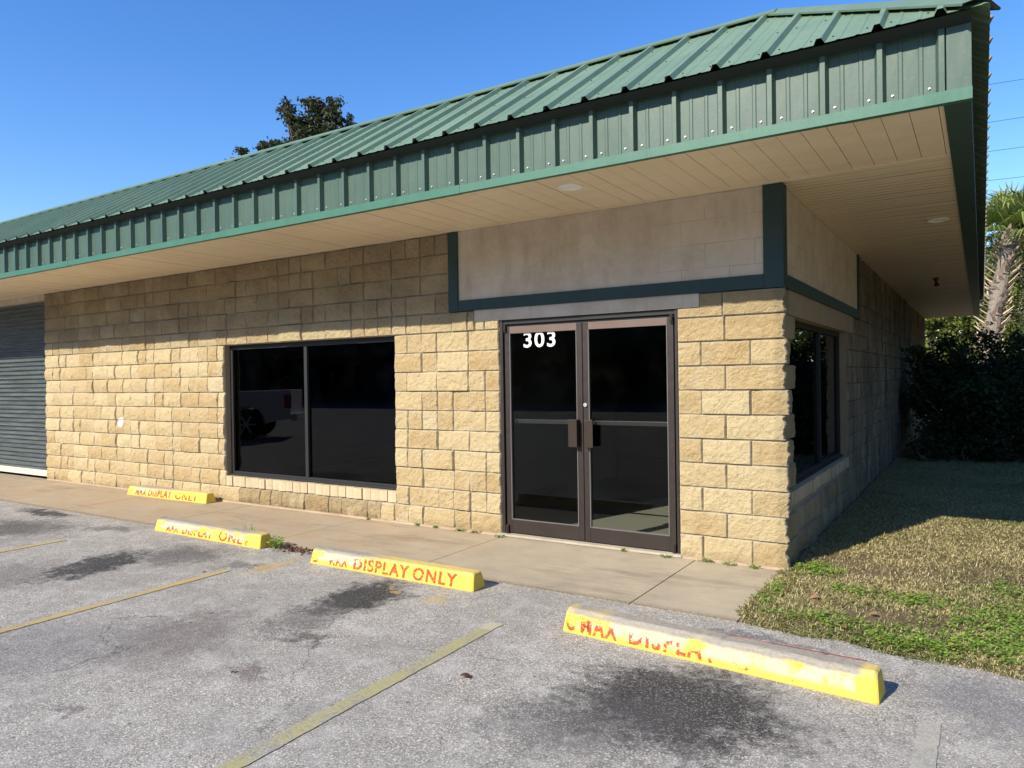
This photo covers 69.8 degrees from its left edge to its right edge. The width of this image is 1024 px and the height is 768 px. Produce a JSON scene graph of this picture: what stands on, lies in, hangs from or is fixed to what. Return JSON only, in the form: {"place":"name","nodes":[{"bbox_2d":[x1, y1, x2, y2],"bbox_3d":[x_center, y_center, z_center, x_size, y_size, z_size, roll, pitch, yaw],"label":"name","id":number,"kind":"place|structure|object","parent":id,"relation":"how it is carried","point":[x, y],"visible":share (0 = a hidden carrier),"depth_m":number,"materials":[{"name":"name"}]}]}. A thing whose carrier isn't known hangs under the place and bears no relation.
{"place":"outdoors","nodes":[
{"label":"outdoors","id":0,"kind":"place"},
{"bbox_2d":[0,473,779,621],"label":"pavement","id":1,"kind":"structure","parent":0,"point":[715,590],"depth_m":6.59,"materials":[{"name":"concrete"}]},
{"bbox_2d":[127,485,215,503],"bbox_3d":[-4.628,1.479,9.923,1.760,0.134,0.174,-1,0,32],"label":"wheel stop","id":2,"kind":"object","parent":1,"relation":"on","point":[202,497],"visible":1,"depth_m":9.79,"materials":[{"name":"paint"}]},
{"bbox_2d":[748,564,760,568],"bbox_3d":[1.929,1.456,5.855,0.084,0.033,0.095,-1,0,-24],"label":"weed","id":3,"kind":"object","parent":1,"relation":"on","point":[753,567],"visible":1,"depth_m":5.84,"materials":[{"name":"green plant"}]},
{"bbox_2d":[0,409,941,518],"bbox_3d":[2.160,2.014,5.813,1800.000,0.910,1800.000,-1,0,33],"label":"ground","id":4,"kind":"structure","parent":0,"point":[28,475],"depth_m":13.55,"materials":[{"name":"grey concrete"}]},
{"bbox_2d":[224,95,357,159],"bbox_3d":[-11.570,-7.111,39.928,7.897,17.289,4.096,-1,0,-13],"label":"magnolia tree","id":5,"kind":"object","parent":4,"relation":"on","point":[300,128],"visible":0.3,"depth_m":39.75,"materials":[{"name":"green plant"}]},
{"bbox_2d":[910,305,1004,366],"bbox_3d":[20.949,-2.046,36.625,7.001,6.636,7.044,-1,0,33],"label":"oak tree","id":6,"kind":"object","parent":4,"relation":"on","point":[933,326],"visible":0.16,"depth_m":35.84,"materials":[{"name":"green plant"}]},
{"bbox_2d":[925,291,1017,347],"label":"treeline","id":7,"kind":"object","parent":4,"relation":"on","point":[926,345],"depth_m":77.85,"materials":[{"name":"green plant"}]},
{"bbox_2d":[928,328,1015,361],"bbox_3d":[27.060,-1.275,41.689,6.719,4.663,6.405,-1,0,8],"label":"oak tree","id":8,"kind":"object","parent":4,"relation":"on","point":[1005,337],"visible":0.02,"depth_m":39.69,"materials":[{"name":"green plant"}]},
{"bbox_2d":[961,238,1023,350],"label":"oak tree","id":9,"kind":"object","parent":4,"relation":"on","point":[1015,317],"visible":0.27,"depth_m":32.74,"materials":[{"name":"green plant"}]},
{"bbox_2d":[0,501,1023,767],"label":"parking lot","id":10,"kind":"structure","parent":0,"point":[290,639],"depth_m":3.75,"materials":[{"name":"grey asphalt"}]},
{"bbox_2d":[0,539,64,551],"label":"stall line","id":11,"kind":"object","parent":10,"relation":"on","point":[31,545],"visible":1,"depth_m":7.10,"materials":[{"name":"paint"}]},
{"bbox_2d":[0,569,229,632],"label":"stall line","id":12,"kind":"object","parent":10,"relation":"on","point":[17,626],"visible":1,"depth_m":5.21,"materials":[{"name":"paint"}]},
{"bbox_2d":[155,517,272,548],"bbox_3d":[-3.027,1.478,7.366,1.749,0.133,0.174,-1,0,34],"label":"wheel stop","id":13,"kind":"object","parent":10,"relation":"on","point":[227,534],"visible":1,"depth_m":7.22,"materials":[{"name":"paint"}]},
{"bbox_2d":[265,535,285,548],"bbox_3d":[-2.217,1.486,6.872,0.171,0.106,0.244,-1,0,-36],"label":"weed","id":14,"kind":"object","parent":10,"relation":"on","point":[275,541],"visible":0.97,"depth_m":6.88,"materials":[{"name":"green plant"}]},
{"bbox_2d":[269,545,313,555],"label":"leaf litter","id":15,"kind":"object","parent":10,"relation":"on","point":[302,550],"visible":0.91,"depth_m":6.71,"materials":[{"name":"brown plant"}]},
{"bbox_2d":[215,622,502,767],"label":"stall line","id":16,"kind":"object","parent":10,"relation":"on","point":[256,752],"visible":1,"depth_m":3.52,"materials":[{"name":"paint"}]},
{"bbox_2d":[310,546,484,591],"bbox_3d":[-0.964,1.458,5.873,1.728,0.133,0.174,-1,0,33],"label":"wheel stop","id":17,"kind":"object","parent":10,"relation":"on","point":[456,578],"visible":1,"depth_m":5.74,"materials":[{"name":"paint"}]},
{"bbox_2d":[459,673,471,677],"bbox_3d":[-0.231,1.514,3.802,0.083,0.016,0.045,13,1,4],"label":"dead leaf","id":18,"kind":"object","parent":10,"relation":"on","point":[467,674],"visible":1,"depth_m":3.81,"materials":[{"name":"brown plant"}]},
{"bbox_2d":[563,603,885,704],"bbox_3d":[1.058,1.433,4.021,1.768,0.149,0.174,-1,1,37],"label":"wheel stop","id":19,"kind":"object","parent":10,"relation":"on","point":[846,678],"visible":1,"depth_m":3.86,"materials":[{"name":"paint"}]},
{"bbox_2d":[727,634,866,660],"bbox_3d":[1.455,1.493,4.258,1.101,0.001,0.020,-1,0,34],"label":"red paint line","id":20,"kind":"object","parent":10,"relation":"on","point":[802,648],"visible":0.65,"depth_m":4.12,"materials":[{"name":"red paint"}]},
{"bbox_2d":[910,719,940,767],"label":"stall line","id":21,"kind":"object","parent":10,"relation":"on","point":[925,751],"visible":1,"depth_m":3.04,"materials":[{"name":"paint"}]},
{"bbox_2d":[0,0,1023,338],"label":"sky","id":22,"kind":"structure","parent":0,"point":[97,97],"materials":[{"name":"blue"}]},
{"bbox_2d":[735,431,1023,683],"bbox_3d":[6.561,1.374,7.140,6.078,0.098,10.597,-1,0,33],"label":"grass","id":23,"kind":"structure","parent":0,"point":[938,511],"depth_m":5.96,"materials":[{"name":"green plant"}]},
{"bbox_2d":[0,0,1000,569],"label":"commercial building","id":24,"kind":"structure","parent":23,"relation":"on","point":[674,296],"depth_m":7.33,"materials":[{"name":"brick"}]},
{"bbox_2d":[0,302,47,476],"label":"roller door","id":25,"kind":"structure","parent":24,"relation":"in","point":[23,439],"depth_m":12.74,"materials":[{"name":"paint"}]},
{"bbox_2d":[230,336,396,489],"bbox_3d":[-2.449,0.333,8.851,2.926,1.691,0.100,-1,0,33],"label":"window","id":26,"kind":"structure","parent":24,"relation":"in","point":[324,411],"depth_m":8.79,"materials":[{"name":"black glass"}]},
{"bbox_2d":[503,323,584,540],"bbox_3d":[0.303,0.437,7.005,0.854,2.047,0.152,-1,0,33],"label":"door","id":27,"kind":"structure","parent":24,"relation":"in","point":[575,427],"depth_m":6.98,"materials":[{"name":"brown metal"}]},
{"bbox_2d":[582,314,676,552],"bbox_3d":[1.036,0.429,6.535,0.876,2.047,0.152,-1,0,33],"label":"door","id":28,"kind":"structure","parent":24,"relation":"in","point":[665,542],"depth_m":6.51,"materials":[{"name":"brown metal"}]},
{"bbox_2d":[788,321,842,483],"bbox_3d":[3.021,0.143,7.362,0.100,1.454,3.040,-1,0,33],"label":"window","id":29,"kind":"structure","parent":24,"relation":"in","point":[814,352],"depth_m":7.48,"materials":[{"name":"black glass"}]},
{"bbox_2d":[751,558,1023,666],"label":"clover","id":30,"kind":"object","parent":23,"relation":"on","point":[928,642],"visible":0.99,"depth_m":4.39,"materials":[{"name":"green plant"}]},
{"bbox_2d":[898,321,1023,461],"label":"shrub","id":31,"kind":"object","parent":23,"relation":"on","point":[963,392],"visible":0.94,"depth_m":13.21,"materials":[{"name":"green plant"}]},
{"bbox_2d":[904,417,1023,462],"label":"shrub","id":32,"kind":"object","parent":23,"relation":"on","point":[926,445],"visible":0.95,"depth_m":12.51,"materials":[{"name":"green plant"}]},
{"bbox_2d":[967,182,1023,362],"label":"palm tree","id":33,"kind":"object","parent":23,"relation":"on","point":[1005,207],"visible":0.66,"depth_m":25.77,"materials":[{"name":"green plant"}]},
{"bbox_2d":[985,217,1023,354],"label":"palm tree","id":34,"kind":"object","parent":23,"relation":"on","point":[1021,226],"visible":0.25,"depth_m":27.10,"materials":[{"name":"green plant"}]},
{"bbox_2d":[985,228,1023,272],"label":"oak tree","id":35,"kind":"object","parent":23,"relation":"on","point":[987,255],"visible":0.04,"depth_m":34.12,"materials":[{"name":"green plant"}]}
]}

